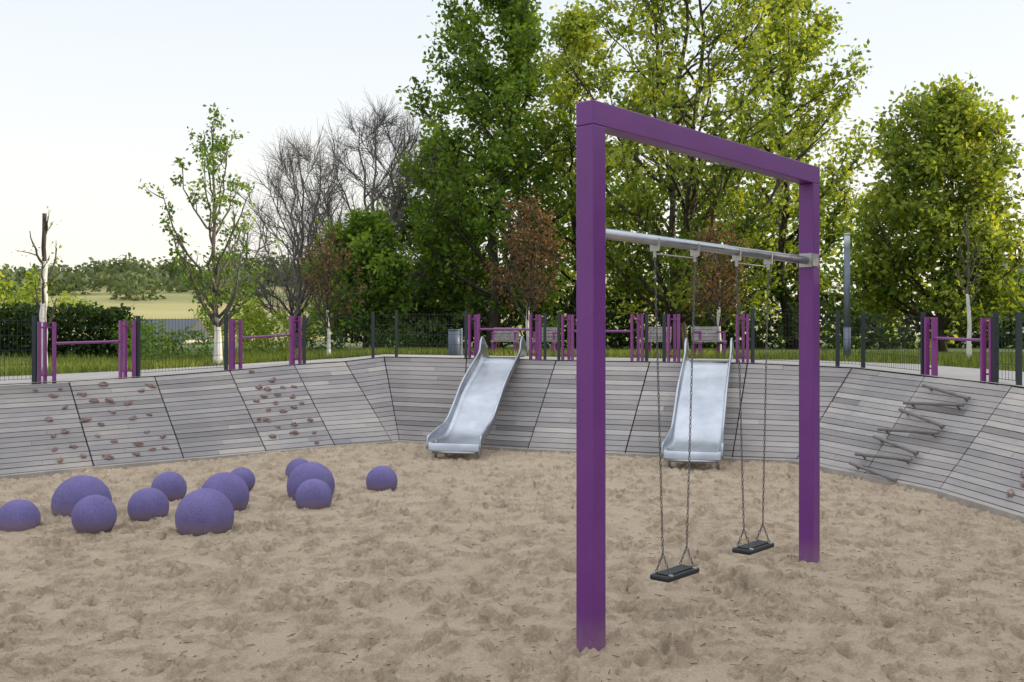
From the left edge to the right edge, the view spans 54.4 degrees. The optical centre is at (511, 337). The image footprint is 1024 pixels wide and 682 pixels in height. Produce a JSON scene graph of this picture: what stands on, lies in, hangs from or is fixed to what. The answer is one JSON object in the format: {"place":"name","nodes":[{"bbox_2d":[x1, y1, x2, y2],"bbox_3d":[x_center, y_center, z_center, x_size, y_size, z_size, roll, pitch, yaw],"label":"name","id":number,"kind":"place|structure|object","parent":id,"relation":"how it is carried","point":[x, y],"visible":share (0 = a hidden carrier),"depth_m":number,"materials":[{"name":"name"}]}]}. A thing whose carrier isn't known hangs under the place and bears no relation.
{"place":"outdoors","nodes":[
{"label":"outdoors","id":0,"kind":"place"},
{"bbox_2d":[0,283,919,377],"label":"hills","id":1,"kind":"structure","parent":0,"point":[174,304],"depth_m":170.91,"materials":[{"name":"green plant"}]},
{"bbox_2d":[0,251,471,301],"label":"distant trees","id":2,"kind":"object","parent":1,"relation":"on","point":[130,278],"visible":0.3,"depth_m":204.22,"materials":[{"name":"green plant"}]},
{"bbox_2d":[0,439,1023,681],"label":"sand","id":3,"kind":"structure","parent":0,"point":[911,640],"depth_m":7.35,"materials":[{"name":"beige sand"}]},
{"bbox_2d":[0,499,40,531],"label":"rubber ball","id":4,"kind":"object","parent":3,"relation":"on","point":[19,515],"visible":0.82,"depth_m":9.33,"materials":[{"name":"purple rubber"}]},
{"bbox_2d":[51,475,111,516],"bbox_3d":[-4.485,1.728,10.381,0.587,0.587,0.587,29,45,0],"label":"rubber ball","id":5,"kind":"object","parent":3,"relation":"on","point":[69,494],"visible":0.58,"depth_m":10.18,"materials":[{"name":"purple rubber"}]},
{"bbox_2d":[71,495,116,533],"bbox_3d":[-3.941,1.684,9.392,0.400,0.400,0.400,18,-2,0],"label":"rubber ball","id":6,"kind":"object","parent":3,"relation":"on","point":[94,514],"visible":0.91,"depth_m":9.25,"materials":[{"name":"purple rubber"}]},
{"bbox_2d":[127,488,168,520],"bbox_3d":[-3.661,1.709,10.025,0.398,0.398,0.398,-32,-23,0],"label":"rubber ball","id":7,"kind":"object","parent":3,"relation":"on","point":[146,504],"visible":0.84,"depth_m":9.88,"materials":[{"name":"purple rubber"}]},
{"bbox_2d":[151,471,186,501],"bbox_3d":[-3.835,1.688,11.128,0.384,0.384,0.384,-14,0,18],"label":"rubber ball","id":8,"kind":"object","parent":3,"relation":"on","point":[171,486],"visible":0.64,"depth_m":11.00,"materials":[{"name":"purple rubber"}]},
{"bbox_2d":[175,488,233,536],"bbox_3d":[-2.892,1.687,9.373,0.537,0.537,0.537,38,27,0],"label":"rubber ball","id":9,"kind":"object","parent":3,"relation":"on","point":[202,511],"visible":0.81,"depth_m":9.18,"materials":[{"name":"purple rubber"}]},
{"bbox_2d":[201,472,248,511],"bbox_3d":[-3.026,1.671,10.480,0.508,0.508,0.508,28,0,-34],"label":"rubber ball","id":10,"kind":"object","parent":3,"relation":"on","point":[233,488],"visible":0.54,"depth_m":10.34,"materials":[{"name":"purple rubber"}]},
{"bbox_2d":[230,467,254,490],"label":"rubber ball","id":11,"kind":"object","parent":3,"relation":"on","point":[246,475],"visible":0.47,"depth_m":11.59,"materials":[{"name":"purple rubber"}]},
{"bbox_2d":[285,458,307,476],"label":"rubber ball","id":12,"kind":"object","parent":3,"relation":"on","point":[292,465],"visible":0.38,"depth_m":12.72,"materials":[{"name":"purple rubber"}]},
{"bbox_2d":[287,462,334,499],"bbox_3d":[-2.260,1.664,11.182,0.534,0.534,0.534,-19,0,-6],"label":"rubber ball","id":13,"kind":"object","parent":3,"relation":"on","point":[299,475],"visible":0.59,"depth_m":11.03,"materials":[{"name":"purple rubber"}]},
{"bbox_2d":[295,479,331,508],"bbox_3d":[-2.104,1.693,10.568,0.388,0.388,0.388,41,1,0],"label":"rubber ball","id":14,"kind":"object","parent":3,"relation":"on","point":[313,494],"visible":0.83,"depth_m":10.43,"materials":[{"name":"purple rubber"}]},
{"bbox_2d":[366,466,397,491],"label":"rubber ball","id":15,"kind":"object","parent":3,"relation":"on","point":[381,478],"visible":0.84,"depth_m":11.67,"materials":[{"name":"purple rubber"}]},
{"bbox_2d":[426,336,527,458],"bbox_3d":[-0.476,0.932,16.108,0.847,1.936,3.261,0,0,14],"label":"slide","id":16,"kind":"object","parent":3,"relation":"on","point":[465,426],"visible":1,"depth_m":15.87,"materials":[{"name":"silver metal"}]},
{"bbox_2d":[0,357,1023,513],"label":"boards","id":17,"kind":"object","parent":3,"relation":"on","point":[209,414],"visible":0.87,"depth_m":14.98,"materials":[{"name":"grey wood"}]},
{"bbox_2d":[33,370,1023,496],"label":"climbing holds","id":18,"kind":"object","parent":17,"relation":"on","point":[1010,493],"visible":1,"depth_m":14.38,"materials":[{"name":"plastic"}]},
{"bbox_2d":[848,384,970,481],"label":"climbing poles","id":19,"kind":"object","parent":17,"relation":"on","point":[908,413],"visible":1,"depth_m":12.57,"materials":[{"name":"grey wood"}]},
{"bbox_2d":[0,441,1023,522],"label":"concrete edging","id":20,"kind":"object","parent":3,"relation":"on","point":[985,507],"visible":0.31,"depth_m":13.29,"materials":[{"name":"grey concrete"}]},
{"bbox_2d":[1,357,1023,471],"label":"backing","id":21,"kind":"object","parent":3,"relation":"on","point":[465,372],"visible":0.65,"depth_m":15.41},
{"bbox_2d":[661,337,733,469],"bbox_3d":[2.846,0.947,14.906,0.847,1.906,2.877,0,0,16],"label":"slide","id":22,"kind":"object","parent":3,"relation":"on","point":[710,380],"visible":0.99,"depth_m":14.66,"materials":[{"name":"silver metal"}]},
{"bbox_2d":[576,124,819,651],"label":"posts","id":23,"kind":"object","parent":3,"relation":"on","point":[590,386],"visible":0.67,"depth_m":5.81,"materials":[{"name":"purple metal"}]},
{"bbox_2d":[576,100,819,183],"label":"top beam","id":24,"kind":"structure","parent":23,"relation":"on","point":[615,121],"depth_m":6.56,"materials":[{"name":"purple metal"}]},
{"bbox_2d":[606,228,808,263],"bbox_3d":[1.429,-0.620,6.923,0.064,0.064,2.799,0,0,41],"label":"crossbar","id":25,"kind":"object","parent":23,"relation":"attached to","point":[627,236],"visible":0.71,"depth_m":6.69,"materials":[{"name":"silver metal"}]},
{"bbox_2d":[650,238,818,576],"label":"brackets","id":26,"kind":"object","parent":23,"relation":"attached to","point":[813,259],"visible":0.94,"depth_m":7.14,"materials":[{"name":"metal"}]},
{"bbox_2d":[654,258,769,574],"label":"chains","id":27,"kind":"object","parent":26,"relation":"hanging from","point":[686,547],"visible":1,"depth_m":6.68,"materials":[{"name":"grey metal"}]},
{"bbox_2d":[650,567,698,582],"bbox_3d":[1.066,1.542,6.512,0.150,0.036,0.380,0,0,41],"label":"seat","id":28,"kind":"object","parent":27,"relation":"hanging from","point":[676,576],"visible":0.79,"depth_m":6.41,"materials":[{"name":"black rubber"}]},
{"bbox_2d":[655,564,693,575],"bbox_3d":[1.066,1.520,6.513,0.100,0.008,0.320,0,0,41],"label":"seat pad","id":29,"kind":"object","parent":28,"relation":"on","point":[677,569],"visible":0.95,"depth_m":6.50,"materials":[{"name":"black rubber"}]},
{"bbox_2d":[732,543,773,554],"bbox_3d":[1.774,1.542,7.315,0.150,0.036,0.380,0,0,41],"label":"seat","id":30,"kind":"object","parent":27,"relation":"hanging from","point":[754,551],"visible":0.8,"depth_m":7.20,"materials":[{"name":"black rubber"}]},
{"bbox_2d":[737,540,767,548],"bbox_3d":[1.774,1.520,7.315,0.100,0.008,0.320,0,0,41],"label":"seat pad","id":31,"kind":"object","parent":30,"relation":"on","point":[756,543],"visible":1,"depth_m":7.30,"materials":[{"name":"black rubber"}]},
{"bbox_2d":[0,354,1023,386],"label":"path","id":32,"kind":"structure","parent":0,"point":[962,373],"depth_m":16.11,"materials":[{"name":"concrete"}]},
{"bbox_2d":[37,320,135,383],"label":"railing","id":33,"kind":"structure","parent":32,"relation":"on","point":[121,341],"depth_m":14.58,"materials":[{"name":"metal"}]},
{"bbox_2d":[229,316,301,370],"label":"railing","id":34,"kind":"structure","parent":32,"relation":"on","point":[291,335],"depth_m":16.74,"materials":[{"name":"metal"}]},
{"bbox_2d":[448,328,462,355],"bbox_3d":[-1.158,0.150,19.997,0.268,0.680,0.260,0,0,43],"label":"trash bin","id":35,"kind":"object","parent":32,"relation":"on","point":[451,341],"visible":0.9,"depth_m":19.91,"materials":[{"name":"grey metal"}]},
{"bbox_2d":[468,314,541,360],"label":"railing","id":36,"kind":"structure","parent":32,"relation":"on","point":[476,319],"depth_m":17.30,"materials":[{"name":"metal"}]},
{"bbox_2d":[0,308,1021,385],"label":"fence","id":37,"kind":"object","parent":32,"relation":"on","point":[996,348],"visible":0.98,"depth_m":15.47,"materials":[{"name":"metal"}]},
{"bbox_2d":[6,356,1023,386],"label":"rim kerb","id":38,"kind":"structure","parent":32,"relation":"on","point":[609,360],"depth_m":14.68,"materials":[{"name":"concrete"}]},
{"bbox_2d":[561,314,643,361],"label":"railing","id":39,"kind":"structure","parent":32,"relation":"on","point":[570,337],"depth_m":16.55,"materials":[{"name":"metal"}]},
{"bbox_2d":[667,314,748,363],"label":"railing","id":40,"kind":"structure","parent":32,"relation":"on","point":[674,319],"depth_m":16.17,"materials":[{"name":"metal"}]},
{"bbox_2d":[924,317,991,381],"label":"railing","id":41,"kind":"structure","parent":32,"relation":"on","point":[935,338],"depth_m":13.46,"materials":[{"name":"metal"}]},
{"bbox_2d":[0,340,1023,387],"bbox_3d":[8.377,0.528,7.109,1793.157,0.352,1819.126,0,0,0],"label":"grass ground","id":42,"kind":"structure","parent":0,"point":[956,349],"depth_m":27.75,"materials":[{"name":"green plant"}]},
{"bbox_2d":[11,206,75,372],"bbox_3d":[-7.922,-0.822,17.007,0.841,2.847,0.841,0,0,17],"label":"young tree","id":43,"kind":"object","parent":42,"relation":"on","point":[42,307],"visible":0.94,"depth_m":16.95,"materials":[{"name":"white plant"}]},
{"bbox_2d":[0,301,134,357],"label":"hedge","id":44,"kind":"object","parent":42,"relation":"on","point":[101,320],"visible":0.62,"depth_m":22.16,"materials":[{"name":"green plant"}]},
{"bbox_2d":[108,315,213,360],"bbox_3d":[-7.664,0.050,21.716,1.904,1.127,2.288,0,0,-37],"label":"bush","id":45,"kind":"object","parent":42,"relation":"on","point":[144,329],"visible":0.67,"depth_m":21.27,"materials":[{"name":"green plant"}]},
{"bbox_2d":[0,265,323,342],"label":"field trees","id":46,"kind":"object","parent":42,"relation":"on","point":[24,295],"visible":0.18,"depth_m":62.10,"materials":[{"name":"green plant"}]},
{"bbox_2d":[146,339,206,342],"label":"walls","id":47,"kind":"structure","parent":42,"relation":"on","point":[191,340],"depth_m":78.68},
{"bbox_2d":[130,319,211,338],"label":"roof","id":48,"kind":"structure","parent":47,"relation":"on","point":[196,323],"depth_m":79.24,"materials":[{"name":"tile"}]},
{"bbox_2d":[138,102,283,364],"bbox_3d":[-5.588,-1.982,19.090,2.247,5.009,2.351,0,0,16],"label":"young tree","id":49,"kind":"object","parent":42,"relation":"on","point":[217,146],"visible":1,"depth_m":18.88,"materials":[{"name":"green plant"}]},
{"bbox_2d":[235,299,295,353],"bbox_3d":[-6.365,-0.210,25.455,1.649,1.640,2.012,0,0,0],"label":"bush","id":50,"kind":"object","parent":42,"relation":"on","point":[250,317],"visible":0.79,"depth_m":25.17,"materials":[{"name":"green plant"}]},
{"bbox_2d":[220,118,370,347],"bbox_3d":[-7.666,-3.654,35.954,6.414,8.407,6.454,0,0,-22],"label":"bare tree","id":51,"kind":"object","parent":42,"relation":"on","point":[295,300],"visible":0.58,"depth_m":35.36,"materials":[{"name":"grey plant"}]},
{"bbox_2d":[292,215,372,354],"bbox_3d":[-3.807,-1.019,20.865,1.646,3.082,1.758,0,0,0],"label":"red leaf tree","id":52,"kind":"object","parent":42,"relation":"on","point":[326,274],"visible":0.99,"depth_m":20.91,"materials":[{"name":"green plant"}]},
{"bbox_2d":[300,199,423,347],"bbox_3d":[-4.324,-1.838,30.047,3.850,4.730,3.766,0,0,24],"label":"linden tree","id":53,"kind":"object","parent":42,"relation":"on","point":[372,234],"visible":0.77,"depth_m":29.34,"materials":[{"name":"green plant"}]},
{"bbox_2d":[260,91,474,347],"bbox_3d":[-4.657,-3.947,34.048,7.848,8.977,7.825,0,0,0],"label":"bare tree","id":54,"kind":"object","parent":42,"relation":"on","point":[382,195],"visible":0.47,"depth_m":33.55,"materials":[{"name":"grey plant"}]},
{"bbox_2d":[295,316,467,350],"bbox_3d":[-3.469,-0.004,27.219,4.858,1.279,1.813,0,0,-19],"label":"bush","id":55,"kind":"object","parent":42,"relation":"on","point":[412,338],"visible":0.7,"depth_m":27.20,"materials":[{"name":"green plant"}]},
{"bbox_2d":[377,132,499,347],"bbox_3d":[-3.169,-3.502,36.418,5.706,8.102,5.434,0,0,26],"label":"linden tree","id":56,"kind":"object","parent":42,"relation":"on","point":[410,228],"visible":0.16,"depth_m":35.29,"materials":[{"name":"green plant"}]},
{"bbox_2d":[390,0,575,349],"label":"linden tree","id":57,"kind":"object","parent":42,"relation":"on","point":[514,80],"visible":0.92,"depth_m":30.35,"materials":[{"name":"green plant"}]},
{"bbox_2d":[490,327,518,352],"bbox_3d":[-0.149,0.101,21.571,0.560,0.658,0.594,0,0,7],"label":"park bench","id":58,"kind":"object","parent":42,"relation":"on","point":[504,336],"visible":0.91,"depth_m":21.74,"materials":[{"name":"grey wood"}]},
{"bbox_2d":[468,187,571,351],"bbox_3d":[0.178,-1.405,22.010,2.275,3.853,2.025,0,0,0],"label":"red leaf tree","id":59,"kind":"object","parent":42,"relation":"on","point":[528,245],"visible":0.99,"depth_m":21.87,"materials":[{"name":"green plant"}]},
{"bbox_2d":[532,327,556,353],"bbox_3d":[0.728,0.101,21.070,0.500,0.658,0.594,0,0,14],"label":"park bench","id":60,"kind":"object","parent":42,"relation":"on","point":[551,336],"visible":0.49,"depth_m":21.19,"materials":[{"name":"grey wood"}]},
{"bbox_2d":[506,0,657,348],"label":"linden tree","id":61,"kind":"object","parent":42,"relation":"on","point":[574,18],"visible":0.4,"depth_m":34.46,"materials":[{"name":"green plant"}]},
{"bbox_2d":[644,326,670,353],"bbox_3d":[2.946,0.101,20.069,0.460,0.658,0.594,0,0,17],"label":"park bench","id":62,"kind":"object","parent":42,"relation":"on","point":[650,336],"visible":0.45,"depth_m":20.25,"materials":[{"name":"grey wood"}]},
{"bbox_2d":[526,0,855,349],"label":"linden tree","id":63,"kind":"object","parent":42,"relation":"on","point":[679,104],"visible":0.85,"depth_m":28.02,"materials":[{"name":"green plant"}]},
{"bbox_2d":[384,259,1023,348],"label":"shrubbery","id":64,"kind":"object","parent":42,"relation":"on","point":[779,328],"visible":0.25,"depth_m":34.16,"materials":[{"name":"green plant"}]},
{"bbox_2d":[391,122,1023,347],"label":"tree mass","id":65,"kind":"object","parent":42,"relation":"on","point":[827,268],"visible":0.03,"depth_m":41.38,"materials":[{"name":"green plant"}]},
{"bbox_2d":[691,326,726,356],"bbox_3d":[3.861,0.101,19.572,0.560,0.658,0.594,0,0,-6],"label":"park bench","id":66,"kind":"object","parent":42,"relation":"on","point":[709,337],"visible":0.83,"depth_m":19.74,"materials":[{"name":"grey wood"}]},
{"bbox_2d":[682,215,760,351],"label":"red leaf tree","id":67,"kind":"object","parent":42,"relation":"on","point":[717,290],"visible":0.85,"depth_m":21.91,"materials":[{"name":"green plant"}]},
{"bbox_2d":[712,0,884,348],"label":"linden tree","id":68,"kind":"object","parent":42,"relation":"on","point":[783,242],"visible":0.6,"depth_m":33.47,"materials":[{"name":"green plant"}]},
{"bbox_2d":[843,233,850,359],"bbox_3d":[6.259,-0.725,18.600,0.136,2.450,0.136,0,0,0],"label":"street lamp","id":69,"kind":"object","parent":42,"relation":"on","point":[846,279],"visible":0.78,"depth_m":18.55,"materials":[{"name":"metal"}]},
{"bbox_2d":[824,70,1023,351],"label":"linden tree","id":70,"kind":"object","parent":42,"relation":"on","point":[946,119],"visible":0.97,"depth_m":26.14,"materials":[{"name":"green plant"}]},
{"bbox_2d":[945,197,992,357],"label":"young tree","id":71,"kind":"object","parent":42,"relation":"on","point":[969,324],"visible":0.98,"depth_m":19.96,"materials":[{"name":"green plant"}]},
{"bbox_2d":[947,302,1023,343],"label":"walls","id":72,"kind":"structure","parent":42,"relation":"on","point":[986,330],"depth_m":57.57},
{"bbox_2d":[0,0,1023,386],"label":"sky","id":73,"kind":"structure","parent":0,"point":[98,98],"materials":[{"name":"white"}]},
{"bbox_2d":[3,465,1023,681],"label":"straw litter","id":74,"kind":"object","parent":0,"point":[535,603],"visible":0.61,"depth_m":6.65,"materials":[{"name":"beige plant"}]}
]}

